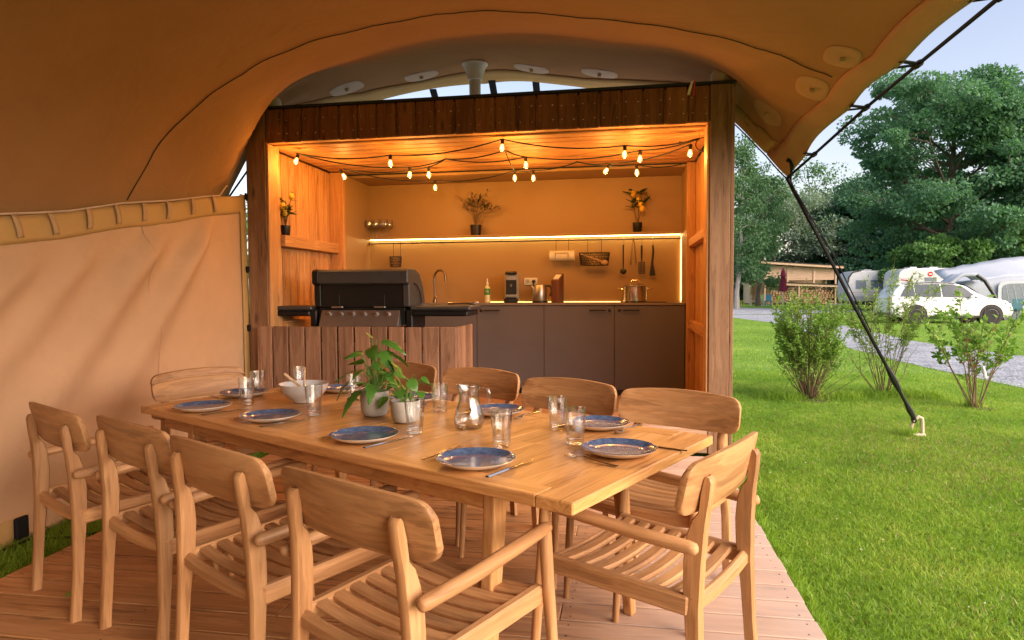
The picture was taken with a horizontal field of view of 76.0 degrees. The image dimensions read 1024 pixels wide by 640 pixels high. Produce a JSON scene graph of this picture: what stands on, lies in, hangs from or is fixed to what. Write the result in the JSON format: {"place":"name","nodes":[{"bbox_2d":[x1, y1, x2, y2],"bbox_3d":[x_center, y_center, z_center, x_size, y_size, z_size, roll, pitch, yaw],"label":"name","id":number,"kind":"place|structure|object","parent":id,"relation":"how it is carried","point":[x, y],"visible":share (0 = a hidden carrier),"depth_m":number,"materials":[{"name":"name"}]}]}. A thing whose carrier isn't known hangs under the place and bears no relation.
{"place":"outdoors","nodes":[
{"label":"outdoors","id":0,"kind":"place"},
{"bbox_2d":[0,300,1023,639],"bbox_3d":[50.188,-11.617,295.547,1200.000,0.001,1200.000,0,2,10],"label":"lawn","id":1,"kind":"structure","parent":0,"point":[744,360],"depth_m":4.29,"materials":[{"name":"plant"}]},
{"bbox_2d":[1,531,100,551],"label":"black cord","id":2,"kind":"object","parent":1,"relation":"on","point":[69,537],"visible":0.29,"depth_m":3.56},
{"bbox_2d":[0,452,268,577],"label":"grass","id":3,"kind":"structure","parent":1,"relation":"on","point":[24,555],"depth_m":3.47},
{"bbox_2d":[0,454,826,639],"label":"deck","id":4,"kind":"structure","parent":1,"relation":"on","point":[583,611],"depth_m":2.72,"materials":[{"name":"brown wood"}]},
{"bbox_2d":[26,401,218,622],"bbox_3d":[-1.727,0.750,2.899,0.572,0.831,0.583,2,3,38],"label":"armchair","id":5,"kind":"object","parent":4,"relation":"on","point":[66,433],"visible":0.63,"depth_m":2.68,"materials":[{"name":"brown wood"}]},
{"bbox_2d":[95,415,294,639],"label":"armchair","id":6,"kind":"object","parent":4,"relation":"on","point":[131,446],"visible":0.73,"depth_m":2.40,"materials":[{"name":"brown wood"}]},
{"bbox_2d":[150,367,259,519],"bbox_3d":[-1.677,0.711,3.805,0.585,0.831,0.572,1,3,36],"label":"armchair","id":7,"kind":"object","parent":4,"relation":"on","point":[178,389],"visible":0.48,"depth_m":3.89,"materials":[{"name":"brown wood"}]},
{"bbox_2d":[168,435,400,639],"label":"armchair","id":8,"kind":"object","parent":4,"relation":"on","point":[244,482],"visible":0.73,"depth_m":2.03,"materials":[{"name":"brown wood"}]},
{"bbox_2d":[311,361,436,495],"bbox_3d":[-0.836,0.697,4.037,0.572,0.831,0.583,2,3,37],"label":"armchair","id":9,"kind":"object","parent":4,"relation":"on","point":[420,370],"visible":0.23,"depth_m":4.14,"materials":[{"name":"brown wood"}]},
{"bbox_2d":[279,466,557,639],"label":"armchair","id":10,"kind":"object","parent":4,"relation":"on","point":[403,530],"visible":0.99,"depth_m":1.70,"materials":[{"name":"brown wood"}]},
{"bbox_2d":[141,387,712,639],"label":"dining table","id":11,"kind":"object","parent":4,"relation":"on","point":[551,476],"visible":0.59,"depth_m":2.28,"materials":[{"name":"brown wood"}]},
{"bbox_2d":[173,400,232,411],"bbox_3d":[-1.401,0.396,2.973,0.245,0.026,0.245,-2,3,-27],"label":"plate","id":12,"kind":"object","parent":11,"relation":"on","point":[204,406],"visible":1,"depth_m":3.00,"materials":[{"name":"ceramic"}]},
{"bbox_2d":[219,388,269,397],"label":"plate","id":13,"kind":"object","parent":11,"relation":"on","point":[245,392],"visible":0.91,"depth_m":3.39,"materials":[{"name":"ceramic"}]},
{"bbox_2d":[238,377,254,404],"bbox_3d":[-1.267,0.338,3.126,0.076,0.126,0.077,1,3,19],"label":"tumbler","id":14,"kind":"object","parent":11,"relation":"on","point":[248,399],"visible":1,"depth_m":3.12,"materials":[{"name":"clear glass"}]},
{"bbox_2d":[239,409,300,422],"bbox_3d":[-1.008,0.404,2.733,0.245,0.026,0.245,2,3,45],"label":"plate","id":15,"kind":"object","parent":11,"relation":"on","point":[268,415],"visible":1,"depth_m":2.76,"materials":[{"name":"ceramic"}]},
{"bbox_2d":[259,418,308,426],"bbox_3d":[-0.923,0.416,2.675,0.018,0.004,0.230,2,3,39],"label":"knife","id":16,"kind":"object","parent":11,"relation":"on","point":[281,422],"visible":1,"depth_m":2.65,"materials":[{"name":"metal"}]},
{"bbox_2d":[278,380,328,403],"bbox_3d":[-1.010,0.352,3.180,0.237,0.092,0.237,0,2,10],"label":"serving bowl","id":17,"kind":"object","parent":11,"relation":"on","point":[292,391],"visible":0.97,"depth_m":3.11,"materials":[{"name":"ceramic"}]},
{"bbox_2d":[304,385,322,415],"bbox_3d":[-0.860,0.348,2.844,0.077,0.126,0.076,-1,3,-24],"label":"tumbler","id":18,"kind":"object","parent":11,"relation":"on","point":[307,403],"visible":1,"depth_m":2.84,"materials":[{"name":"clear glass"}]},
{"bbox_2d":[326,383,365,392],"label":"plate","id":19,"kind":"object","parent":11,"relation":"on","point":[334,388],"visible":0.57,"depth_m":3.55,"materials":[{"name":"ceramic"}]},
{"bbox_2d":[329,426,398,443],"bbox_3d":[-0.531,0.418,2.354,0.245,0.026,0.245,-2,3,-35],"label":"plate","id":20,"kind":"object","parent":11,"relation":"on","point":[363,434],"visible":1,"depth_m":2.38,"materials":[{"name":"ceramic"}]},
{"bbox_2d":[335,332,409,417],"bbox_3d":[-0.599,0.245,2.825,0.336,0.384,0.339,0,2,10],"label":"potted plant","id":21,"kind":"object","parent":11,"relation":"on","point":[372,393],"visible":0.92,"depth_m":2.77,"materials":[{"name":"green plant"}]},
{"bbox_2d":[363,435,412,447],"bbox_3d":[-0.433,0.429,2.320,0.018,0.004,0.230,2,3,38],"label":"knife","id":22,"kind":"object","parent":11,"relation":"on","point":[385,442],"visible":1,"depth_m":2.30,"materials":[{"name":"metal"}]},
{"bbox_2d":[378,372,434,422],"bbox_3d":[-0.440,0.315,2.684,0.250,0.202,0.229,0,2,10],"label":"potted plant","id":23,"kind":"object","parent":11,"relation":"on","point":[397,408],"visible":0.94,"depth_m":2.64,"materials":[{"name":"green plant"}]},
{"bbox_2d":[389,392,438,402],"bbox_3d":[-0.476,0.382,3.178,0.245,0.026,0.245,0,2,-2],"label":"plate","id":24,"kind":"object","parent":11,"relation":"on","point":[427,397],"visible":0.38,"depth_m":3.22,"materials":[{"name":"ceramic"}]},
{"bbox_2d":[404,398,424,433],"bbox_3d":[-0.366,0.362,2.467,0.076,0.126,0.077,0,2,-4],"label":"tumbler","id":25,"kind":"object","parent":11,"relation":"on","point":[415,432],"visible":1,"depth_m":2.47,"materials":[{"name":"clear glass"}]},
{"bbox_2d":[431,383,447,412],"bbox_3d":[-0.318,0.343,2.891,0.077,0.126,0.076,0,2,2],"label":"tumbler","id":26,"kind":"object","parent":11,"relation":"on","point":[440,407],"visible":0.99,"depth_m":2.89,"materials":[{"name":"clear glass"}]},
{"bbox_2d":[422,445,463,459],"bbox_3d":[-0.227,0.430,2.143,0.023,0.011,0.198,1,3,34],"label":"fork","id":27,"kind":"object","parent":11,"relation":"on","point":[457,447],"visible":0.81,"depth_m":2.14,"materials":[{"name":"metal"}]},
{"bbox_2d":[454,384,490,429],"bbox_3d":[-0.162,0.334,2.560,0.131,0.172,0.119,-1,3,-22],"label":"glass jug","id":28,"kind":"object","parent":11,"relation":"on","point":[469,427],"visible":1,"depth_m":2.54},
{"bbox_2d":[436,447,515,469],"bbox_3d":[-0.111,0.431,2.007,0.245,0.026,0.245,-1,3,-19],"label":"plate","id":29,"kind":"object","parent":11,"relation":"on","point":[476,458],"visible":1,"depth_m":2.03,"materials":[{"name":"ceramic"}]},
{"bbox_2d":[469,403,524,416],"bbox_3d":[-0.065,0.395,2.838,0.245,0.026,0.245,-1,3,-12],"label":"plate","id":30,"kind":"object","parent":11,"relation":"on","point":[500,409],"visible":0.9,"depth_m":2.87,"materials":[{"name":"ceramic"}]},
{"bbox_2d":[490,409,511,447],"bbox_3d":[-0.036,0.370,2.239,0.077,0.126,0.076,-2,3,-27],"label":"tumbler","id":31,"kind":"object","parent":11,"relation":"on","point":[501,446],"visible":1,"depth_m":2.24,"materials":[{"name":"clear glass"}]},
{"bbox_2d":[486,459,531,476],"bbox_3d":[-0.004,0.442,1.964,0.018,0.004,0.230,1,3,36],"label":"knife","id":32,"kind":"object","parent":11,"relation":"on","point":[505,469],"visible":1,"depth_m":1.94,"materials":[{"name":"metal"}]},
{"bbox_2d":[547,396,566,429],"bbox_3d":[0.175,0.357,2.520,0.076,0.126,0.077,0,2,1],"label":"tumbler","id":33,"kind":"object","parent":11,"relation":"on","point":[556,423],"visible":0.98,"depth_m":2.52,"materials":[{"name":"clear glass"}]},
{"bbox_2d":[564,407,585,445],"bbox_3d":[0.219,0.367,2.272,0.077,0.126,0.076,-1,3,-25],"label":"tumbler","id":34,"kind":"object","parent":11,"relation":"on","point":[575,438],"visible":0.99,"depth_m":2.27,"materials":[{"name":"clear glass"}]},
{"bbox_2d":[565,453,617,465],"bbox_3d":[0.246,0.432,2.040,0.198,0.011,0.023,2,3,44],"label":"fork","id":35,"kind":"object","parent":11,"relation":"on","point":[570,455],"visible":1,"depth_m":2.05,"materials":[{"name":"metal"}]},
{"bbox_2d":[567,415,629,430],"bbox_3d":[0.335,0.405,2.547,0.245,0.026,0.245,0,2,0],"label":"plate","id":36,"kind":"object","parent":11,"relation":"on","point":[599,422],"visible":0.98,"depth_m":2.58,"materials":[{"name":"ceramic"}]},
{"bbox_2d":[581,438,657,458],"bbox_3d":[0.349,0.423,2.131,0.245,0.026,0.245,-2,3,-28],"label":"plate","id":37,"kind":"object","parent":11,"relation":"on","point":[622,448],"visible":1,"depth_m":2.16,"materials":[{"name":"ceramic"}]},
{"bbox_2d":[383,367,519,546],"bbox_3d":[-0.327,0.710,3.673,0.572,0.831,0.583,2,3,37],"label":"armchair","id":38,"kind":"object","parent":4,"relation":"on","point":[503,385],"visible":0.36,"depth_m":3.84,"materials":[{"name":"brown wood"}]},
{"bbox_2d":[459,377,616,589],"bbox_3d":[0.139,0.728,3.196,0.572,0.831,0.583,2,3,39],"label":"armchair","id":39,"kind":"object","parent":4,"relation":"on","point":[595,398],"visible":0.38,"depth_m":3.35,"materials":[{"name":"brown wood"}]},
{"bbox_2d":[531,431,760,639],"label":"armchair","id":40,"kind":"object","parent":4,"relation":"on","point":[704,484],"visible":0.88,"depth_m":2.00,"materials":[{"name":"brown wood"}]},
{"bbox_2d":[563,388,740,597],"bbox_3d":[0.610,0.743,2.792,0.572,0.831,0.583,2,3,36],"label":"armchair","id":41,"kind":"object","parent":4,"relation":"on","point":[720,415],"visible":0.56,"depth_m":2.87,"materials":[{"name":"brown wood"}]},
{"bbox_2d":[246,80,736,453],"bbox_3d":[-0.111,-0.416,6.510,4.099,2.932,2.298,0,2,10],"label":"kitchen hut","id":42,"kind":"object","parent":1,"relation":"on","point":[692,197],"visible":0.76,"depth_m":6.32,"materials":[{"name":"brown wood"}]},
{"bbox_2d":[269,97,281,105],"bbox_3d":[-2.109,-1.914,5.777,0.156,0.115,0.154,0,2,10],"label":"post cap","id":43,"kind":"object","parent":42,"relation":"on","point":[276,101],"visible":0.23,"depth_m":5.72,"materials":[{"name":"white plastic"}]},
{"bbox_2d":[280,191,296,235],"bbox_3d":[-2.050,-0.972,5.950,0.216,0.411,0.256,0,2,10],"label":"lemon plant","id":44,"kind":"object","parent":42,"relation":"on","point":[285,213],"visible":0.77,"depth_m":5.92,"materials":[{"name":"green plant"}]},
{"bbox_2d":[257,324,472,403],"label":"slatted half wall","id":45,"kind":"structure","parent":42,"relation":"attached to","point":[454,347],"depth_m":5.55,"materials":[{"name":"brown wood"}]},
{"bbox_2d":[277,268,480,391],"bbox_3d":[-1.235,0.189,5.902,1.860,1.285,0.523,0,2,10],"label":"gas grill","id":46,"kind":"object","parent":42,"relation":"on","point":[371,298],"visible":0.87,"depth_m":5.69,"materials":[{"name":"metal"}]},
{"bbox_2d":[448,301,478,304],"bbox_3d":[-0.427,-0.150,5.755,0.272,0.034,0.036,0,2,4],"label":"grill brush","id":47,"kind":"object","parent":46,"relation":"on","point":[469,303],"visible":1,"depth_m":5.75,"materials":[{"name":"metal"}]},
{"bbox_2d":[462,60,487,94],"bbox_3d":[-0.353,-2.162,6.260,0.250,0.553,0.250,0,2,10],"label":"tent pole","id":48,"kind":"object","parent":42,"relation":"on","point":[474,70],"visible":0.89,"depth_m":6.20,"materials":[{"name":"white plastic"}]},
{"bbox_2d":[295,131,703,188],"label":"string lights","id":49,"kind":"object","parent":42,"relation":"hanging from","point":[608,166],"visible":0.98,"depth_m":5.79,"materials":[{"name":"rubber"}]},
{"bbox_2d":[0,0,1002,215],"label":"tent canopy","id":50,"kind":"object","parent":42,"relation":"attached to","point":[104,102],"visible":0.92,"depth_m":4.03,"materials":[{"name":"fabric"}]},
{"bbox_2d":[0,185,250,549],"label":"canvas wall","id":51,"kind":"structure","parent":50,"relation":"hanging from","point":[110,311],"depth_m":4.16,"materials":[{"name":"fabric"}]},
{"bbox_2d":[784,177,916,422],"bbox_3d":[3.037,-0.132,5.814,1.493,2.204,0.060,-1,3,-18],"label":"guy rope","id":52,"kind":"object","parent":50,"relation":"attached to","point":[895,383],"visible":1,"depth_m":5.80,"materials":[{"name":"fabric"}]},
{"bbox_2d":[364,231,682,244],"bbox_3d":[0.070,-0.906,7.298,3.547,0.078,0.219,0,2,10],"label":"shelf","id":53,"kind":"object","parent":42,"relation":"attached to","point":[529,235],"depth_m":7.26,"materials":[{"name":"white"}]},
{"bbox_2d":[389,242,401,266],"bbox_3d":[-1.340,-0.755,7.542,0.142,0.292,0.114,0,2,10],"label":"wire basket","id":54,"kind":"object","parent":53,"relation":"hanging from","point":[397,257],"visible":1,"depth_m":7.52,"materials":[{"name":"black metal"}]},
{"bbox_2d":[456,189,501,234],"bbox_3d":[-0.374,-1.203,7.358,0.543,0.514,0.216,1,3,23],"label":"olive plant","id":55,"kind":"object","parent":53,"relation":"on","point":[475,229],"visible":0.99,"depth_m":7.34,"materials":[{"name":"green plant"}]},
{"bbox_2d":[549,239,574,260],"bbox_3d":[0.552,-0.776,7.214,0.270,0.243,0.125,0,2,10],"label":"paper towel holder","id":56,"kind":"object","parent":53,"relation":"hanging from","point":[568,255],"visible":1,"depth_m":7.18,"materials":[{"name":"paper"}]},
{"bbox_2d":[579,238,609,265],"bbox_3d":[0.899,-0.745,7.152,0.342,0.302,0.134,0,2,10],"label":"wire basket","id":57,"kind":"object","parent":53,"relation":"hanging from","point":[581,258],"visible":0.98,"depth_m":7.13,"materials":[{"name":"black metal"}]},
{"bbox_2d":[630,238,636,264],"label":"tongs","id":58,"kind":"object","parent":53,"relation":"hanging from","point":[631,253],"visible":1,"depth_m":7.12,"materials":[{"name":"metal"}]},
{"bbox_2d":[622,188,649,231],"bbox_3d":[1.342,-1.185,7.069,0.300,0.483,0.323,-2,3,-31],"label":"lemon plant","id":59,"kind":"object","parent":53,"relation":"on","point":[637,226],"visible":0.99,"depth_m":7.03,"materials":[{"name":"green plant"}]},
{"bbox_2d":[638,237,644,273],"bbox_3d":[1.409,-0.699,7.117,0.070,0.396,0.036,0,2,10],"label":"slotted turner","id":60,"kind":"object","parent":53,"relation":"hanging from","point":[641,269],"visible":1,"depth_m":7.11,"materials":[{"name":"metal"}]},
{"bbox_2d":[649,241,654,275],"bbox_3d":[1.522,-0.688,7.098,0.064,0.418,0.038,0,2,10],"label":"spatula","id":61,"kind":"object","parent":53,"relation":"hanging from","point":[652,271],"visible":1,"depth_m":7.09,"materials":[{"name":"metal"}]},
{"bbox_2d":[524,278,536,284],"bbox_3d":[0.209,-0.434,7.381,0.150,0.080,0.050,0,2,10],"label":"power socket","id":62,"kind":"object","parent":42,"relation":"attached to","point":[528,281],"depth_m":7.39,"materials":[{"name":"white plastic"}]},
{"bbox_2d":[422,269,685,394],"bbox_3d":[0.044,0.103,7.160,3.545,1.334,0.586,0,2,10],"label":"kitchen unit","id":63,"kind":"object","parent":42,"relation":"on","point":[620,347],"visible":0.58,"depth_m":6.79,"materials":[{"name":"black plastic"}]},
{"bbox_2d":[484,278,489,302],"bbox_3d":[-0.269,-0.324,7.158,0.066,0.268,0.067,0,2,10],"label":"soap bottle","id":64,"kind":"object","parent":63,"relation":"on","point":[487,293],"visible":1,"depth_m":7.13,"materials":[{"name":"plastic"}]},
{"bbox_2d":[504,271,519,302],"bbox_3d":[-0.002,-0.359,7.163,0.160,0.335,0.320,0,2,3],"label":"coffee machine","id":65,"kind":"object","parent":63,"relation":"on","point":[512,287],"visible":1,"depth_m":7.07,"materials":[{"name":"silver metal"}]},
{"bbox_2d":[531,284,550,302],"bbox_3d":[0.316,-0.289,7.070,0.202,0.200,0.170,-1,3,-25],"label":"kettle","id":66,"kind":"object","parent":63,"relation":"on","point":[539,293],"visible":1,"depth_m":7.00,"materials":[{"name":"metal"}]},
{"bbox_2d":[551,273,563,302],"bbox_3d":[0.491,-0.346,7.069,0.090,0.313,0.140,1,3,27],"label":"knife block","id":67,"kind":"object","parent":63,"relation":"on","point":[557,288],"visible":1,"depth_m":7.02,"materials":[{"name":"brown wood"}]},
{"bbox_2d":[617,280,653,301],"bbox_3d":[1.301,-0.309,6.913,0.344,0.232,0.254,2,3,42],"label":"cooking pot","id":68,"kind":"object","parent":63,"relation":"on","point":[634,292],"visible":1,"depth_m":6.81,"materials":[{"name":"metal"}]},
{"bbox_2d":[687,81,695,95],"bbox_3d":[1.373,-1.774,5.019,0.064,0.111,0.011,0,2,10],"label":"ribbon","id":69,"kind":"object","parent":42,"relation":"hanging from","point":[690,87],"visible":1,"depth_m":5.02,"materials":[{"name":"fabric"}]},
{"bbox_2d":[710,69,730,80],"bbox_3d":[1.629,-1.905,5.122,0.156,0.115,0.154,0,2,10],"label":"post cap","id":70,"kind":"object","parent":42,"relation":"on","point":[717,75],"visible":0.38,"depth_m":5.06,"materials":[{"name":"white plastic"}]},
{"bbox_2d":[733,234,742,302],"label":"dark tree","id":71,"kind":"object","parent":1,"relation":"on","point":[740,291],"visible":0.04,"depth_m":71.77,"materials":[{"name":"green plant"}]},
{"bbox_2d":[733,133,772,308],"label":"birch tree","id":72,"kind":"object","parent":1,"relation":"on","point":[748,261],"visible":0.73,"depth_m":47.69,"materials":[{"name":"green plant"}]},
{"bbox_2d":[734,161,792,305],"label":"poplar tree","id":73,"kind":"object","parent":1,"relation":"on","point":[772,281],"visible":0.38,"depth_m":56.28,"materials":[{"name":"green plant"}]},
{"bbox_2d":[778,268,787,303],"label":"closed parasol","id":74,"kind":"object","parent":1,"relation":"on","point":[783,286],"visible":0.98,"depth_m":54.73,"materials":[{"name":"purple fabric"}]},
{"bbox_2d":[734,179,837,288],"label":"willow tree","id":75,"kind":"object","parent":1,"relation":"on","point":[809,202],"visible":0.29,"depth_m":66.69,"materials":[{"name":"green plant"}]},
{"bbox_2d":[743,260,843,304],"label":"timber shed","id":76,"kind":"structure","parent":1,"relation":"on","point":[814,274],"depth_m":63.07,"materials":[{"name":"brown wood"}]},
{"bbox_2d":[766,286,833,303],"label":"firewood stack","id":77,"kind":"object","parent":1,"relation":"on","point":[823,292],"visible":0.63,"depth_m":61.95,"materials":[{"name":"brown wood"}]},
{"bbox_2d":[739,249,878,300],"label":"distant wood","id":78,"kind":"object","parent":1,"relation":"on","point":[768,259],"visible":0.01,"depth_m":87.09,"materials":[{"name":"green plant"}]},
{"bbox_2d":[772,156,850,245],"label":"locust tree","id":79,"kind":"object","parent":1,"relation":"on","point":[814,172],"visible":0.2,"depth_m":73.98,"materials":[{"name":"green plant"}]},
{"bbox_2d":[794,398,829,402],"bbox_3d":[3.716,0.990,8.164,0.560,0.022,0.551,0,2,10],"label":"soil patch","id":80,"kind":"object","parent":1,"relation":"on","point":[815,400],"visible":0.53,"depth_m":8.03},
{"bbox_2d":[768,278,874,398],"bbox_3d":[3.830,0.240,8.121,1.236,1.531,1.292,0,2,10],"label":"shrub","id":81,"kind":"object","parent":80,"relation":"on","point":[794,343],"visible":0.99,"depth_m":8.04,"materials":[{"name":"green plant"}]},
{"bbox_2d":[768,198,871,302],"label":"willow tree","id":82,"kind":"object","parent":1,"relation":"on","point":[830,238],"visible":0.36,"depth_m":66.67,"materials":[{"name":"green plant"}]},
{"bbox_2d":[804,237,872,302],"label":"dark tree","id":83,"kind":"object","parent":1,"relation":"on","point":[815,260],"visible":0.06,"depth_m":68.73,"materials":[{"name":"green plant"}]},
{"bbox_2d":[811,188,903,289],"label":"dark tree","id":84,"kind":"object","parent":1,"relation":"on","point":[849,264],"visible":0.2,"depth_m":65.95,"materials":[{"name":"green plant"}]},
{"bbox_2d":[813,175,903,260],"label":"dark tree","id":85,"kind":"object","parent":1,"relation":"on","point":[866,190],"visible":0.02,"depth_m":71.46,"materials":[{"name":"green plant"}]},
{"bbox_2d":[751,385,994,436],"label":"long grass","id":86,"kind":"structure","parent":1,"relation":"on","point":[846,394],"depth_m":8.15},
{"bbox_2d":[732,370,1023,639],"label":"grass","id":87,"kind":"structure","parent":1,"relation":"on","point":[890,516],"depth_m":4.24,"materials":[{"name":"plant"}]},
{"bbox_2d":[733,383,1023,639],"bbox_3d":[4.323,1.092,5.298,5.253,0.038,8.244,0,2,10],"label":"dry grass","id":88,"kind":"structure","parent":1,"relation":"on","point":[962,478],"depth_m":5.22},
{"bbox_2d":[733,318,1023,381],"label":"grass","id":89,"kind":"structure","parent":1,"relation":"on","point":[762,343],"depth_m":15.10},
{"bbox_2d":[843,254,946,393],"bbox_3d":[4.786,0.070,8.289,1.138,1.845,1.230,0,2,10],"label":"shrub","id":90,"kind":"object","parent":1,"relation":"on","point":[904,336],"visible":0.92,"depth_m":8.37,"materials":[{"name":"green plant"}]},
{"bbox_2d":[907,415,925,436],"bbox_3d":[3.756,1.004,6.082,0.144,0.254,0.060,0,2,10],"label":"ground stake","id":91,"kind":"object","parent":1,"relation":"on","point":[922,433],"visible":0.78,"depth_m":6.06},
{"bbox_2d":[832,62,1023,270],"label":"oak tree","id":92,"kind":"object","parent":1,"relation":"on","point":[949,109],"visible":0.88,"depth_m":42.01,"materials":[{"name":"green plant"}]},
{"bbox_2d":[871,188,991,269],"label":"dark tree","id":93,"kind":"object","parent":1,"relation":"on","point":[963,217],"visible":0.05,"depth_m":59.71,"materials":[{"name":"green plant"}]},
{"bbox_2d":[872,165,990,266],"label":"dark tree","id":94,"kind":"object","parent":1,"relation":"on","point":[956,172],"visible":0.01,"depth_m":66.94,"materials":[{"name":"green plant"}]},
{"bbox_2d":[875,232,997,282],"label":"bushy tree","id":95,"kind":"object","parent":1,"relation":"on","point":[939,250],"visible":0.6,"depth_m":40.43,"materials":[{"name":"green plant"}]},
{"bbox_2d":[875,281,1013,323],"bbox_3d":[17.566,-0.706,26.784,4.590,1.755,2.160,0,2,10],"label":"car","id":96,"kind":"object","parent":1,"relation":"on","point":[975,304],"visible":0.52,"depth_m":25.99,"materials":[{"name":"white paint"}]},
{"bbox_2d":[934,256,1023,319],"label":"awning tent","id":97,"kind":"object","parent":1,"relation":"on","point":[1002,278],"visible":0.62,"depth_m":29.47,"materials":[{"name":"fabric"}]},
{"bbox_2d":[998,281,1023,307],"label":"window","id":98,"kind":"structure","parent":97,"relation":"in","point":[1007,290],"depth_m":29.07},
{"bbox_2d":[942,225,1023,267],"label":"bushy tree","id":99,"kind":"object","parent":1,"relation":"on","point":[963,234],"visible":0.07,"depth_m":41.15,"materials":[{"name":"green plant"}]},
{"bbox_2d":[957,118,1023,225],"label":"oak tree","id":100,"kind":"object","parent":1,"relation":"on","point":[1015,196],"visible":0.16,"depth_m":41.56,"materials":[{"name":"green plant"}]},
{"bbox_2d":[987,223,1023,260],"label":"bushy tree","id":101,"kind":"object","parent":1,"relation":"on","point":[1021,233],"visible":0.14,"depth_m":40.72,"materials":[{"name":"green plant"}]},
{"bbox_2d":[1012,299,1022,319],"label":"camp chair","id":102,"kind":"object","parent":1,"relation":"on","point":[1016,306],"visible":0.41,"depth_m":29.03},
{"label":"soil patch","id":103,"kind":"structure","parent":1,"relation":"on","visible":0},
{"bbox_2d":[921,285,1023,407],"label":"shrub","id":104,"kind":"object","parent":103,"relation":"on","point":[1004,355],"visible":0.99,"depth_m":7.51,"materials":[{"name":"green plant"}]},
{"bbox_2d":[230,0,1023,285],"label":"sky","id":105,"kind":"structure","parent":0,"point":[997,35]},
{"bbox_2d":[738,481,852,639],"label":"long grass","id":106,"kind":"structure","parent":0,"point":[819,618],"depth_m":2.99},
{"bbox_2d":[733,308,873,313],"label":"gravel road","id":107,"kind":"structure","parent":0,"point":[752,311],"depth_m":42.38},
{"bbox_2d":[828,269,893,309],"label":"caravan","id":108,"kind":"object","parent":107,"relation":"on","point":[854,279],"visible":0.34,"depth_m":42.94,"materials":[{"name":"white plastic"}]},
{"bbox_2d":[883,267,943,288],"bbox_3d":[24.110,-1.828,39.560,4.208,2.720,2.246,0,2,10],"label":"caravan","id":109,"kind":"object","parent":107,"relation":"on","point":[906,273],"visible":0.36,"depth_m":38.53,"materials":[{"name":"white plastic"}]},
{"bbox_2d":[733,314,1023,387],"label":"gravel path","id":110,"kind":"structure","parent":0,"point":[1011,371],"depth_m":13.02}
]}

